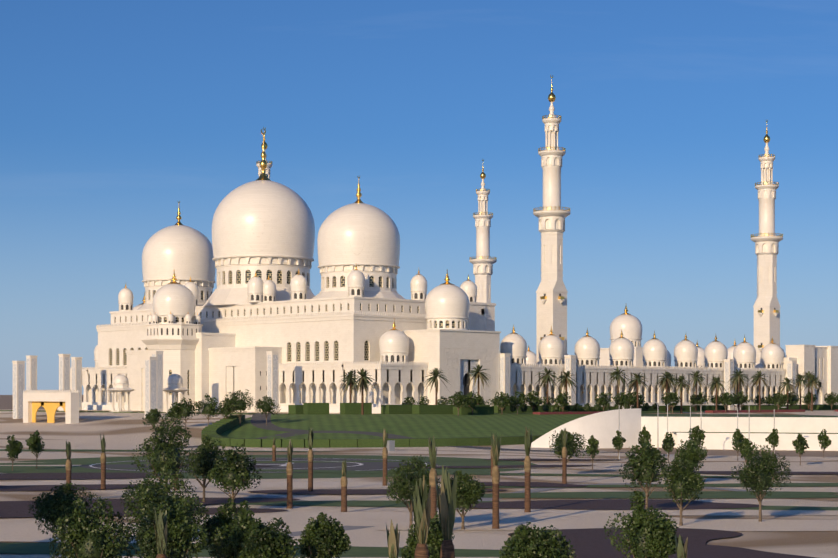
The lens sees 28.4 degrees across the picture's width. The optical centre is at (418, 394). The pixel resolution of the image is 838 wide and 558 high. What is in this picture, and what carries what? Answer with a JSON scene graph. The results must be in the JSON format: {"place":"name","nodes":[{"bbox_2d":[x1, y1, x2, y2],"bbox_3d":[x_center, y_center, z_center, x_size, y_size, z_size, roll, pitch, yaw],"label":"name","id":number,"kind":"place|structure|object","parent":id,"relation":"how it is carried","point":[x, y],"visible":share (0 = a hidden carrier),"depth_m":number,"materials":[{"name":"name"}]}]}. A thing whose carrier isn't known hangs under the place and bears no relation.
{"place":"outdoors","nodes":[
{"label":"outdoors","id":0,"kind":"place"},
{"bbox_2d":[0,395,837,554],"bbox_3d":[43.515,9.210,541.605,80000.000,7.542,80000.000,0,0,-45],"label":"terrain","id":1,"kind":"structure","parent":0,"point":[125,431],"depth_m":238.93,"materials":[{"name":"concrete"}]},
{"bbox_2d":[65,426,687,557],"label":"palm trees","id":2,"kind":"object","parent":1,"relation":"on","point":[424,508],"visible":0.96,"depth_m":127.10,"materials":[{"name":"brown plant"}]},
{"bbox_2d":[0,404,825,413],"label":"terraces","id":3,"kind":"object","parent":1,"relation":"on","point":[108,408],"visible":0.06,"depth_m":527.69,"materials":[{"name":"stone"}]},
{"bbox_2d":[23,390,78,423],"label":"gate","id":4,"kind":"structure","parent":3,"relation":"on","point":[50,401],"depth_m":450.21,"materials":[{"name":"stone"}]},
{"bbox_2d":[107,374,189,412],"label":"domed pavilions","id":5,"kind":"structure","parent":3,"relation":"on","point":[174,383],"depth_m":513.23,"materials":[{"name":"stone"}]},
{"bbox_2d":[96,296,426,403],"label":"hall","id":6,"kind":"object","parent":3,"relation":"on","point":[342,329],"visible":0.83,"depth_m":508.55,"materials":[{"name":"white stone"}]},
{"bbox_2d":[70,270,500,411],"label":"building","id":7,"kind":"structure","parent":3,"relation":"on","point":[457,339],"depth_m":505.46,"materials":[{"name":"white stone"}]},
{"bbox_2d":[137,129,404,309],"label":"large domes","id":8,"kind":"structure","parent":7,"relation":"on","point":[263,226],"depth_m":536.83,"materials":[{"name":"stone"}]},
{"bbox_2d":[118,265,426,310],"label":"small domed turrets","id":9,"kind":"object","parent":7,"relation":"on","point":[259,289],"visible":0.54,"depth_m":517.44,"materials":[{"name":"stone"}]},
{"bbox_2d":[12,351,795,418],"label":"pylons","id":10,"kind":"object","parent":3,"relation":"on","point":[154,381],"visible":0.67,"depth_m":502.35,"materials":[{"name":"stone"}]},
{"bbox_2d":[256,75,782,368],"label":"minarets","id":11,"kind":"object","parent":3,"relation":"on","point":[551,293],"visible":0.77,"depth_m":625.14,"materials":[{"name":"stone"}]},
{"bbox_2d":[500,306,785,405],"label":"arcades","id":12,"kind":"object","parent":3,"relation":"on","point":[629,355],"visible":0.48,"depth_m":563.29,"materials":[{"name":"stone"}]},
{"bbox_2d":[778,345,837,404],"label":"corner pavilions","id":13,"kind":"object","parent":3,"relation":"on","point":[821,362],"visible":0.42,"depth_m":626.36,"materials":[{"name":"stone"}]},
{"bbox_2d":[5,389,831,557],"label":"park trees","id":14,"kind":"object","parent":1,"relation":"on","point":[229,532],"visible":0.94,"depth_m":99.49,"materials":[{"name":"green plant"}]},
{"bbox_2d":[0,409,837,557],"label":"ground features","id":15,"kind":"object","parent":1,"relation":"on","point":[580,524],"visible":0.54,"depth_m":172.16,"materials":[{"name":"plant"}]},
{"bbox_2d":[201,390,837,447],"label":"hedges","id":16,"kind":"object","parent":1,"relation":"on","point":[462,404],"visible":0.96,"depth_m":457.76,"materials":[{"name":"green plant"}]},
{"bbox_2d":[340,364,821,414],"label":"palm trees","id":17,"kind":"object","parent":1,"relation":"on","point":[666,381],"visible":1,"depth_m":509.27,"materials":[{"name":"green plant"}]},
{"bbox_2d":[386,402,786,458],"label":"lamps","id":18,"kind":"object","parent":1,"relation":"on","point":[390,445],"visible":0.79,"depth_m":295.12,"materials":[{"name":"silver metal"}]},
{"bbox_2d":[531,408,837,450],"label":"retaining wall","id":19,"kind":"structure","parent":1,"relation":"on","point":[602,428],"depth_m":336.32,"materials":[{"name":"white marble"}]},
{"bbox_2d":[0,0,837,394],"label":"sky","id":20,"kind":"structure","parent":0,"point":[115,114],"materials":[{"name":"blue"}]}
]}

